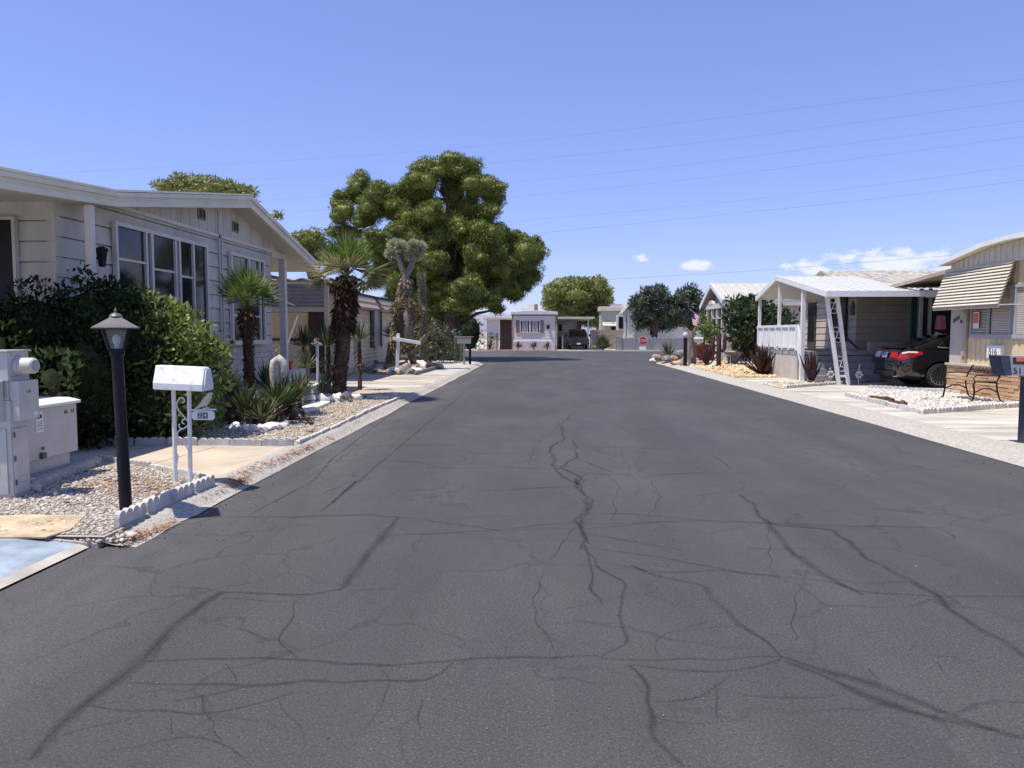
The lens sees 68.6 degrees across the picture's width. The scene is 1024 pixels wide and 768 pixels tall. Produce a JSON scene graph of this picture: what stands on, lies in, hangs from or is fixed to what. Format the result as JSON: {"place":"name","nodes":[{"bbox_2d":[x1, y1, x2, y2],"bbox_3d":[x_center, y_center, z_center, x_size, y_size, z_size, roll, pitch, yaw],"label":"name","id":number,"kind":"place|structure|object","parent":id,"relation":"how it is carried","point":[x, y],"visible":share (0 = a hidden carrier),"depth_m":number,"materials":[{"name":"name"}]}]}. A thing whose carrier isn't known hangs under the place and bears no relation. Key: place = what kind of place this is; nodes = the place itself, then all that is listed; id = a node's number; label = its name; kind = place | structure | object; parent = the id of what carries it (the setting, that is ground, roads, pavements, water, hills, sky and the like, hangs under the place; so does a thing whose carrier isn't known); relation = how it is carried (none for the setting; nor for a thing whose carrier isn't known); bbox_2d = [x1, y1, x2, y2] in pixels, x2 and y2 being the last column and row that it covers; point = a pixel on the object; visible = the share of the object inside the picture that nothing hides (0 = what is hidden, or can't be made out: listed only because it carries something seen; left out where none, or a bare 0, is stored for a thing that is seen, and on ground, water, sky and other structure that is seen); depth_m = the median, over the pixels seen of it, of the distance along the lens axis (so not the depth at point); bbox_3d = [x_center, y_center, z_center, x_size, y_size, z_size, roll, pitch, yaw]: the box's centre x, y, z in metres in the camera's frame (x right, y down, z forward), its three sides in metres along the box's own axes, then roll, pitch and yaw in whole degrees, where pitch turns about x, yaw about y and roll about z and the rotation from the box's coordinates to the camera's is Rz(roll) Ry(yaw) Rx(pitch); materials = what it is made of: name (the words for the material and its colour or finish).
{"place":"outdoors","nodes":[
{"label":"outdoors","id":0,"kind":"place"},
{"bbox_2d":[0,538,76,578],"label":"driveway","id":1,"kind":"structure","parent":0,"point":[16,555],"depth_m":5.30,"materials":[{"name":"blue paint"}]},
{"bbox_2d":[69,445,286,477],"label":"driveway","id":2,"kind":"structure","parent":0,"point":[217,461],"depth_m":9.32,"materials":[{"name":"beige concrete"}]},
{"bbox_2d":[56,360,475,536],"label":"yard ground","id":3,"kind":"structure","parent":0,"point":[451,367],"depth_m":29.01,"materials":[{"name":"concrete"}]},
{"bbox_2d":[0,318,37,358],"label":"bush","id":4,"kind":"object","parent":3,"relation":"on","point":[3,344],"visible":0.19,"depth_m":9.23,"materials":[{"name":"green plant"}]},
{"bbox_2d":[13,338,88,399],"bbox_3d":[-5.640,0.205,9.025,1.053,1.511,0.860,0,4,3],"label":"bush","id":5,"kind":"object","parent":3,"relation":"on","point":[51,379],"visible":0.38,"depth_m":8.94,"materials":[{"name":"green plant"}]},
{"bbox_2d":[30,456,101,486],"bbox_3d":[-5.295,0.937,7.923,1.533,0.135,1.500,0,4,3],"label":"concrete pad","id":6,"kind":"object","parent":3,"relation":"on","point":[75,465],"visible":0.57,"depth_m":7.83,"materials":[{"name":"concrete"}]},
{"bbox_2d":[27,397,80,473],"bbox_3d":[-5.208,0.529,7.691,1.045,0.720,0.960,0,4,3],"label":"transformer cabinet","id":7,"kind":"object","parent":6,"relation":"on","point":[52,437],"visible":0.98,"depth_m":7.73,"materials":[{"name":"metal"}]},
{"bbox_2d":[0,461,196,534],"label":"gravel","id":8,"kind":"structure","parent":3,"relation":"on","point":[91,524],"depth_m":6.83,"materials":[{"name":"gravel"}]},
{"bbox_2d":[0,350,39,498],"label":"utility pedestal","id":9,"kind":"object","parent":8,"relation":"on","point":[19,399],"visible":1,"depth_m":6.84,"materials":[{"name":"metal"}]},
{"bbox_2d":[9,379,39,420],"bbox_3d":[-4.519,0.147,6.957,0.093,0.365,0.270,0,4,3],"label":"breaker door","id":10,"kind":"structure","parent":9,"relation":"in","point":[24,394],"depth_m":6.89,"materials":[{"name":"metal"}]},
{"bbox_2d":[0,515,85,538],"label":"path","id":11,"kind":"structure","parent":8,"relation":"on","point":[24,526],"depth_m":5.86,"materials":[{"name":"concrete"}]},
{"bbox_2d":[90,307,139,510],"bbox_3d":[-3.343,0.230,6.383,0.356,1.756,0.356,-2,4,-25],"label":"lamp post","id":12,"kind":"object","parent":8,"relation":"on","point":[115,320],"visible":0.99,"depth_m":6.34,"materials":[{"name":"metal"}]},
{"bbox_2d":[66,472,177,496],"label":"dry grass litter","id":13,"kind":"object","parent":8,"relation":"on","point":[115,481],"visible":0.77,"depth_m":7.26,"materials":[{"name":"beige plant"}]},
{"bbox_2d":[153,365,215,482],"bbox_3d":[-3.247,0.430,7.528,0.572,1.241,0.250,0,4,0],"label":"mailbox","id":14,"kind":"object","parent":8,"relation":"on","point":[174,378],"visible":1,"depth_m":7.48,"materials":[{"name":"white paint"}]},
{"bbox_2d":[192,475,214,492],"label":"edging block","id":15,"kind":"structure","parent":8,"relation":"on","point":[203,483],"depth_m":7.21,"materials":[{"name":"concrete"}]},
{"bbox_2d":[0,260,198,450],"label":"hedge","id":16,"kind":"object","parent":3,"relation":"on","point":[68,321],"visible":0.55,"depth_m":9.80,"materials":[{"name":"green plant"}]},
{"bbox_2d":[135,436,166,444],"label":"edging block","id":17,"kind":"structure","parent":3,"relation":"on","point":[150,441],"depth_m":10.12,"materials":[{"name":"concrete"}]},
{"bbox_2d":[142,491,170,514],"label":"edging block","id":18,"kind":"structure","parent":3,"relation":"on","point":[156,502],"depth_m":6.41,"materials":[{"name":"concrete"}]},
{"bbox_2d":[0,166,319,436],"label":"mobile home","id":19,"kind":"object","parent":3,"relation":"on","point":[183,247],"visible":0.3,"depth_m":12.47,"materials":[{"name":"white paint"}]},
{"bbox_2d":[0,216,20,318],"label":"window","id":20,"kind":"structure","parent":19,"relation":"in","point":[9,240],"depth_m":10.08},
{"bbox_2d":[111,221,211,328],"bbox_3d":[-5.955,-1.772,12.977,0.105,1.620,3.130,0,4,3],"label":"window","id":21,"kind":"structure","parent":19,"relation":"in","point":[177,266],"depth_m":12.88,"materials":[{"name":"glass"}]},
{"bbox_2d":[228,252,267,344],"bbox_3d":[-5.798,-1.845,16.557,0.105,1.930,1.870,0,4,3],"label":"window","id":22,"kind":"structure","parent":19,"relation":"in","point":[259,264],"depth_m":16.47,"materials":[{"name":"glass"}]},
{"bbox_2d":[168,482,193,502],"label":"edging block","id":23,"kind":"structure","parent":3,"relation":"on","point":[181,491],"depth_m":6.81,"materials":[{"name":"concrete"}]},
{"bbox_2d":[199,438,230,445],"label":"edging block","id":24,"kind":"structure","parent":3,"relation":"on","point":[214,442],"depth_m":10.09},
{"bbox_2d":[230,438,262,445],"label":"edging block","id":25,"kind":"structure","parent":3,"relation":"on","point":[245,442],"depth_m":10.05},
{"bbox_2d":[106,398,392,444],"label":"gravel","id":26,"kind":"structure","parent":3,"relation":"on","point":[365,404],"depth_m":12.40,"materials":[{"name":"gravel"}]},
{"bbox_2d":[125,281,240,438],"bbox_3d":[-4.883,-0.318,10.728,1.636,2.278,1.565,0,4,3],"label":"bush","id":27,"kind":"object","parent":26,"relation":"on","point":[184,341],"visible":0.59,"depth_m":10.61,"materials":[{"name":"green plant"}]},
{"bbox_2d":[212,373,251,423],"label":"yucca","id":28,"kind":"object","parent":26,"relation":"on","point":[227,417],"visible":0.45,"depth_m":12.36,"materials":[{"name":"green plant"}]},
{"bbox_2d":[212,259,287,395],"bbox_3d":[-4.709,-0.801,13.474,1.433,2.975,1.431,0,4,3],"label":"palm tree","id":29,"kind":"object","parent":26,"relation":"on","point":[244,286],"visible":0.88,"depth_m":13.41,"materials":[{"name":"green plant"}]},
{"bbox_2d":[225,380,274,424],"bbox_3d":[-4.354,0.382,12.111,1.007,0.970,1.135,0,4,3],"label":"yucca","id":30,"kind":"object","parent":26,"relation":"on","point":[243,399],"visible":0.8,"depth_m":12.06,"materials":[{"name":"green plant"}]},
{"bbox_2d":[241,390,286,424],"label":"yucca","id":31,"kind":"object","parent":26,"relation":"on","point":[260,414],"visible":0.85,"depth_m":11.98,"materials":[{"name":"green plant"}]},
{"bbox_2d":[242,358,288,412],"bbox_3d":[-4.541,0.045,13.980,1.130,1.157,1.088,-4,5,-44],"label":"yucca","id":32,"kind":"object","parent":26,"relation":"on","point":[265,374],"visible":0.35,"depth_m":13.82,"materials":[{"name":"green plant"}]},
{"bbox_2d":[269,354,286,405],"bbox_3d":[-4.045,0.065,12.946,0.368,1.159,0.315,0,4,3],"label":"garden shrine","id":33,"kind":"object","parent":26,"relation":"on","point":[278,364],"visible":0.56,"depth_m":12.84,"materials":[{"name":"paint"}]},
{"bbox_2d":[254,372,306,422],"bbox_3d":[-3.810,0.284,12.361,0.996,1.002,0.946,0,4,3],"label":"yucca","id":34,"kind":"object","parent":26,"relation":"on","point":[276,391],"visible":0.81,"depth_m":12.36,"materials":[{"name":"green plant"}]},
{"bbox_2d":[269,372,321,420],"bbox_3d":[-3.739,0.260,12.949,0.993,1.029,0.899,0,4,3],"label":"yucca","id":35,"kind":"object","parent":26,"relation":"on","point":[293,413],"visible":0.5,"depth_m":12.93,"materials":[{"name":"green plant"}]},
{"bbox_2d":[302,401,329,412],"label":"rock","id":36,"kind":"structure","parent":26,"relation":"on","point":[312,407],"depth_m":14.83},
{"bbox_2d":[262,438,293,445],"bbox_3d":[-3.135,0.801,10.057,0.417,0.161,0.048,0,7,3],"label":"edging block","id":37,"kind":"object","parent":3,"relation":"on","point":[277,442],"depth_m":10.03,"materials":[{"name":"concrete"}]},
{"bbox_2d":[288,325,314,367],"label":"yucca","id":38,"kind":"object","parent":3,"relation":"on","point":[304,339],"visible":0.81,"depth_m":25.86,"materials":[{"name":"green plant"}]},
{"bbox_2d":[289,348,323,383],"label":"yucca","id":39,"kind":"object","parent":3,"relation":"on","point":[304,358],"visible":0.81,"depth_m":21.88,"materials":[{"name":"green plant"}]},
{"bbox_2d":[308,321,339,392],"bbox_3d":[-4.272,-0.603,17.518,1.108,1.920,1.252,0,4,3],"label":"yucca","id":40,"kind":"object","parent":3,"relation":"on","point":[328,337],"visible":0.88,"depth_m":17.47,"materials":[{"name":"green plant"}]},
{"bbox_2d":[270,275,397,373],"bbox_3d":[-10.006,-2.561,32.170,9.178,3.700,10.200,0,4,3],"label":"mobile home","id":41,"kind":"object","parent":3,"relation":"on","point":[374,312],"visible":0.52,"depth_m":27.91,"materials":[{"name":"beige"}]},
{"bbox_2d":[309,312,324,372],"bbox_3d":[-7.060,-1.524,27.251,0.600,2.230,0.050,0,4,3],"label":"door","id":42,"kind":"structure","parent":41,"relation":"in","point":[316,319],"depth_m":27.21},
{"bbox_2d":[374,303,380,347],"bbox_3d":[-5.729,-2.466,31.813,0.105,1.900,0.870,0,4,3],"label":"window","id":43,"kind":"structure","parent":41,"relation":"in","point":[376,314],"depth_m":31.85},
{"bbox_2d":[294,231,403,394],"bbox_3d":[-3.834,-1.604,17.438,2.650,4.029,2.511,-2,5,-30],"label":"palm tree","id":44,"kind":"object","parent":3,"relation":"on","point":[345,255],"visible":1,"depth_m":17.24,"materials":[{"name":"green plant"}]},
{"bbox_2d":[350,320,372,389],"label":"yucca","id":45,"kind":"object","parent":3,"relation":"on","point":[358,337],"visible":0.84,"depth_m":19.61,"materials":[{"name":"green plant"}]},
{"bbox_2d":[416,272,428,362],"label":"cactus","id":46,"kind":"object","parent":3,"relation":"on","point":[423,350],"visible":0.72,"depth_m":35.46,"materials":[{"name":"green plant"}]},
{"bbox_2d":[401,317,461,362],"bbox_3d":[-4.079,-2.207,37.352,3.366,2.480,2.482,0,4,3],"label":"shrub","id":47,"kind":"object","parent":3,"relation":"on","point":[442,340],"visible":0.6,"depth_m":37.08,"materials":[{"name":"green plant"}]},
{"bbox_2d":[304,373,450,397],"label":"driveway","id":48,"kind":"structure","parent":0,"point":[392,377],"depth_m":22.16,"materials":[{"name":"concrete"}]},
{"bbox_2d":[271,278,357,374],"bbox_3d":[-8.592,-1.683,23.111,6.400,3.200,8.354,0,4,3],"label":"carport","id":49,"kind":"object","parent":48,"relation":"on","point":[301,297],"visible":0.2,"depth_m":22.94,"materials":[{"name":"beige metal"}]},
{"bbox_2d":[0,332,1023,767],"bbox_3d":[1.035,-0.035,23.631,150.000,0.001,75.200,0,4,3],"label":"road","id":50,"kind":"structure","parent":0,"point":[754,632],"depth_m":4.45,"materials":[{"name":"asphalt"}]},
{"bbox_2d":[0,544,87,588],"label":"kerb","id":51,"kind":"structure","parent":50,"relation":"on","point":[32,569],"depth_m":5.09,"materials":[{"name":"concrete"}]},
{"bbox_2d":[45,515,150,553],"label":"kerb","id":52,"kind":"structure","parent":50,"relation":"on","point":[92,544],"depth_m":5.59,"materials":[{"name":"concrete"}]},
{"bbox_2d":[147,170,285,219],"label":"pine tree","id":53,"kind":"object","parent":50,"relation":"on","point":[184,183],"visible":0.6,"depth_m":40.49,"materials":[{"name":"green plant"}]},
{"bbox_2d":[110,384,445,544],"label":"pine needle litter","id":54,"kind":"object","parent":50,"relation":"on","point":[225,481],"visible":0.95,"depth_m":7.85,"materials":[{"name":"brown plant"}]},
{"bbox_2d":[91,360,482,546],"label":"kerb","id":55,"kind":"structure","parent":50,"relation":"on","point":[187,507],"depth_m":8.28,"materials":[{"name":"concrete"}]},
{"bbox_2d":[47,530,137,543],"bbox_3d":[-3.563,1.150,5.681,1.399,0.098,0.265,0,4,3],"label":"gravel spill","id":56,"kind":"object","parent":55,"relation":"on","point":[120,535],"visible":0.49,"depth_m":5.62,"materials":[{"name":"gravel"}]},
{"bbox_2d":[114,502,145,526],"bbox_3d":[-3.073,1.073,6.041,0.048,0.178,0.383,1,4,4],"label":"edging block","id":57,"kind":"object","parent":55,"relation":"on","point":[124,516],"depth_m":5.99,"materials":[{"name":"concrete"}]},
{"bbox_2d":[290,225,329,278],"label":"pine tree","id":58,"kind":"object","parent":50,"relation":"on","point":[308,240],"visible":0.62,"depth_m":45.28,"materials":[{"name":"green plant"}]},
{"bbox_2d":[322,149,551,360],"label":"pine tree","id":59,"kind":"object","parent":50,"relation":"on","point":[477,257],"visible":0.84,"depth_m":41.47,"materials":[{"name":"green plant"}]},
{"bbox_2d":[64,397,956,719],"bbox_3d":[-1.006,0.721,12.663,5.920,0.004,20.341,-1,4,-13],"label":"road crack sealant","id":60,"kind":"object","parent":50,"relation":"on","point":[590,585],"visible":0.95,"depth_m":4.62,"materials":[{"name":"asphalt"}]},
{"bbox_2d":[465,350,682,351],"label":"kerb","id":61,"kind":"structure","parent":50,"relation":"on","point":[567,350],"depth_m":60.82,"materials":[{"name":"concrete"}]},
{"bbox_2d":[657,361,1023,466],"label":"kerb","id":62,"kind":"structure","parent":50,"relation":"on","point":[997,449],"depth_m":12.66,"materials":[{"name":"concrete"}]},
{"bbox_2d":[0,0,1023,314],"label":"sky","id":63,"kind":"structure","parent":0,"point":[93,87],"materials":[{"name":"blue"}]},
{"bbox_2d":[465,339,705,349],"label":"yard ground","id":64,"kind":"structure","parent":0,"point":[481,347],"depth_m":68.35,"materials":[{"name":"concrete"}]},
{"bbox_2d":[404,310,486,348],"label":"hedge","id":65,"kind":"object","parent":64,"relation":"on","point":[471,327],"visible":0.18,"depth_m":64.77,"materials":[{"name":"green plant"}]},
{"bbox_2d":[483,311,557,349],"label":"mobile home","id":66,"kind":"object","parent":64,"relation":"on","point":[525,328],"visible":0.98,"depth_m":63.83,"materials":[{"name":"white paint"}]},
{"bbox_2d":[557,313,594,349],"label":"carport","id":67,"kind":"object","parent":64,"relation":"on","point":[565,323],"visible":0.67,"depth_m":70.50,"materials":[{"name":"white metal"}]},
{"bbox_2d":[540,274,615,328],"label":"pine tree","id":68,"kind":"object","parent":64,"relation":"on","point":[578,296],"visible":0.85,"depth_m":75.43,"materials":[{"name":"green plant"}]},
{"bbox_2d":[565,329,590,349],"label":"parked car","id":69,"kind":"object","parent":64,"relation":"on","point":[577,337],"visible":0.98,"depth_m":63.69,"materials":[{"name":"black metal"}]},
{"bbox_2d":[590,330,622,348],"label":"wall","id":70,"kind":"structure","parent":64,"relation":"on","point":[613,334],"depth_m":65.56,"materials":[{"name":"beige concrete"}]},
{"bbox_2d":[594,307,623,332],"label":"house","id":71,"kind":"structure","parent":64,"relation":"on","point":[607,318],"depth_m":73.36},
{"bbox_2d":[616,303,663,337],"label":"house","id":72,"kind":"structure","parent":64,"relation":"on","point":[623,321],"depth_m":69.39,"materials":[{"name":"white paint"}]},
{"bbox_2d":[616,337,683,349],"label":"block wall","id":73,"kind":"structure","parent":64,"relation":"on","point":[630,343],"depth_m":61.78,"materials":[{"name":"concrete"}]},
{"bbox_2d":[626,282,685,337],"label":"shade tree","id":74,"kind":"object","parent":64,"relation":"on","point":[644,305],"visible":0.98,"depth_m":64.57,"materials":[{"name":"green plant"}]},
{"bbox_2d":[671,280,705,330],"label":"shade tree","id":75,"kind":"object","parent":64,"relation":"on","point":[681,295],"visible":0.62,"depth_m":65.14,"materials":[{"name":"green plant"}]},
{"bbox_2d":[474,304,705,331],"bbox_3d":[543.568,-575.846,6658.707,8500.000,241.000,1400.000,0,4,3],"label":"hills","id":76,"kind":"structure","parent":0,"point":[480,318],"depth_m":6166.81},
{"bbox_2d":[634,325,704,343],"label":"house","id":77,"kind":"structure","parent":0,"point":[678,332],"depth_m":71.26,"materials":[{"name":"white paint"}]},
{"bbox_2d":[735,361,1017,443],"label":"yard ground","id":78,"kind":"structure","parent":0,"point":[1011,442],"depth_m":24.85,"materials":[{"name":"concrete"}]},
{"bbox_2d":[699,283,806,360],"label":"house","id":79,"kind":"structure","parent":78,"relation":"on","point":[712,303],"depth_m":39.67,"materials":[{"name":"beige"}]},
{"bbox_2d":[706,300,732,360],"bbox_3d":[11.065,-2.893,40.133,0.420,3.220,4.988,0,4,3],"label":"bay window","id":80,"kind":"structure","parent":79,"relation":"in","point":[714,309],"depth_m":39.93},
{"bbox_2d":[719,292,799,363],"bbox_3d":[11.242,-2.550,34.629,4.043,3.424,2.438,-3,5,-35],"label":"tree","id":81,"kind":"object","parent":78,"relation":"on","point":[741,313],"visible":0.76,"depth_m":34.02,"materials":[{"name":"green plant"}]},
{"bbox_2d":[755,275,939,381],"bbox_3d":[14.656,-1.864,23.969,11.665,3.404,7.121,0,4,3],"label":"porch","id":82,"kind":"object","parent":78,"relation":"on","point":[788,341],"visible":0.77,"depth_m":23.28,"materials":[{"name":"white paint"}]},
{"bbox_2d":[799,270,942,355],"bbox_3d":[18.321,-2.273,27.356,14.000,3.750,5.950,0,4,3],"label":"mobile home","id":83,"kind":"object","parent":78,"relation":"on","point":[865,320],"visible":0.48,"depth_m":25.30,"materials":[{"name":"beige"}]},
{"bbox_2d":[807,303,816,347],"bbox_3d":[11.645,-2.273,29.163,0.053,1.740,0.823,0,4,3],"label":"door","id":84,"kind":"structure","parent":83,"relation":"in","point":[811,328],"depth_m":29.09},
{"bbox_2d":[829,297,847,341],"bbox_3d":[11.497,-2.318,26.426,0.105,1.650,1.336,0,4,3],"label":"window","id":85,"kind":"structure","parent":83,"relation":"in","point":[843,300],"depth_m":26.21,"materials":[{"name":"glass"}]},
{"bbox_2d":[932,232,1023,400],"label":"mobile home","id":86,"kind":"object","parent":78,"relation":"on","point":[980,295],"visible":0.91,"depth_m":17.00,"materials":[{"name":"metal"}]},
{"bbox_2d":[969,283,1023,338],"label":"window","id":87,"kind":"structure","parent":86,"relation":"in","point":[1004,321],"depth_m":16.47,"materials":[{"name":"white glass"}]},
{"bbox_2d":[988,355,1023,442],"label":"mailbox","id":88,"kind":"object","parent":78,"relation":"on","point":[1007,365],"visible":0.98,"depth_m":10.08,"materials":[{"name":"grey metal"}]},
{"label":"gravel bed","id":89,"kind":"structure","parent":78,"relation":"on","visible":0},
{"bbox_2d":[679,330,696,364],"bbox_3d":[7.891,-1.589,33.624,0.822,1.659,0.659,0,4,3],"label":"driftwood stump","id":90,"kind":"object","parent":89,"relation":"on","point":[691,355],"visible":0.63,"depth_m":33.40,"materials":[{"name":"wood"}]},
{"bbox_2d":[695,344,716,360],"bbox_3d":[9.759,-1.579,38.167,1.060,0.870,1.020,0,4,3],"label":"plant pot","id":91,"kind":"object","parent":89,"relation":"on","point":[698,346],"visible":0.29,"depth_m":37.73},
{"bbox_2d":[692,312,720,344],"bbox_3d":[9.924,-2.660,38.011,1.659,1.958,1.694,0,4,3],"label":"citrus tree","id":92,"kind":"object","parent":91,"relation":"in","point":[708,335],"visible":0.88,"depth_m":37.84,"materials":[{"name":"green plant"}]},
{"bbox_2d":[711,332,726,365],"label":"metal cactus","id":93,"kind":"object","parent":89,"relation":"on","point":[718,351],"visible":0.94,"depth_m":32.10,"materials":[{"name":"metal"}]},
{"bbox_2d":[674,359,779,377],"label":"gravel","id":94,"kind":"structure","parent":89,"relation":"on","point":[738,370],"depth_m":29.00,"materials":[{"name":"gravel"}]},
{"bbox_2d":[738,342,775,373],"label":"metal agave","id":95,"kind":"object","parent":89,"relation":"on","point":[762,361],"visible":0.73,"depth_m":26.01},
{"bbox_2d":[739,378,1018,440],"bbox_3d":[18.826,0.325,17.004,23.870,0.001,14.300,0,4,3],"label":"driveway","id":96,"kind":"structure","parent":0,"point":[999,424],"depth_m":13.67,"materials":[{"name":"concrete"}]},
{"bbox_2d":[825,297,850,384],"bbox_3d":[9.190,-1.248,21.182,0.778,2.575,0.080,0,4,3],"label":"trellis post","id":97,"kind":"object","parent":96,"relation":"on","point":[833,341],"visible":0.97,"depth_m":21.16,"materials":[{"name":"white paint"}]},
{"bbox_2d":[867,342,903,378],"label":"block wall","id":98,"kind":"structure","parent":96,"relation":"on","point":[872,346],"depth_m":23.70,"materials":[{"name":"concrete"}]},
{"bbox_2d":[873,332,949,387],"bbox_3d":[12.839,-0.675,20.880,4.897,1.550,2.219,0,4,3],"label":"parked car","id":99,"kind":"object","parent":96,"relation":"on","point":[923,360],"visible":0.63,"depth_m":20.18,"materials":[{"name":"black metal"}]},
{"bbox_2d":[890,268,950,339],"bbox_3d":[13.982,-1.475,20.554,5.870,3.100,4.000,0,4,3],"label":"side porch","id":100,"kind":"object","parent":96,"relation":"on","point":[927,319],"visible":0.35,"depth_m":22.19,"materials":[{"name":"beige metal"}]},
{"label":"gravel bed","id":101,"kind":"structure","parent":96,"relation":"on","visible":0},
{"bbox_2d":[852,387,1018,408],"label":"gravel","id":102,"kind":"structure","parent":101,"relation":"on","point":[921,399],"depth_m":16.73,"materials":[{"name":"gravel"}]},
{"bbox_2d":[940,364,1003,402],"bbox_3d":[10.124,-0.022,16.520,0.726,0.772,1.260,0,4,3],"label":"garden bench","id":103,"kind":"object","parent":101,"relation":"on","point":[974,379],"visible":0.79,"depth_m":16.46,"materials":[{"name":"black paint"}]},
{"label":"gravel bed","id":104,"kind":"structure","parent":96,"relation":"on","visible":0},
{"bbox_2d":[764,379,900,388],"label":"gravel","id":105,"kind":"structure","parent":104,"relation":"on","point":[777,384],"depth_m":21.44,"materials":[{"name":"gravel"}]},
{"bbox_2d":[799,351,824,382],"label":"metal agave","id":106,"kind":"object","parent":105,"relation":"on","point":[810,366],"visible":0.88,"depth_m":21.77,"materials":[{"name":"metal"}]},
{"label":"gravel bed","id":107,"kind":"structure","parent":0,"visible":0},
{"bbox_2d":[393,333,420,367],"bbox_3d":[-4.077,-1.182,29.176,1.090,1.566,0.240,0,4,3],"label":"sign post","id":108,"kind":"object","parent":107,"relation":"on","point":[397,339],"visible":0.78,"depth_m":29.14,"materials":[{"name":"white paint"}]},
{"bbox_2d":[383,238,435,364],"bbox_3d":[-4.137,-3.304,31.654,2.296,5.564,3.615,0,4,3],"label":"joshua tree","id":109,"kind":"object","parent":107,"relation":"on","point":[403,312],"visible":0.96,"depth_m":30.45,"materials":[{"name":"green plant"}]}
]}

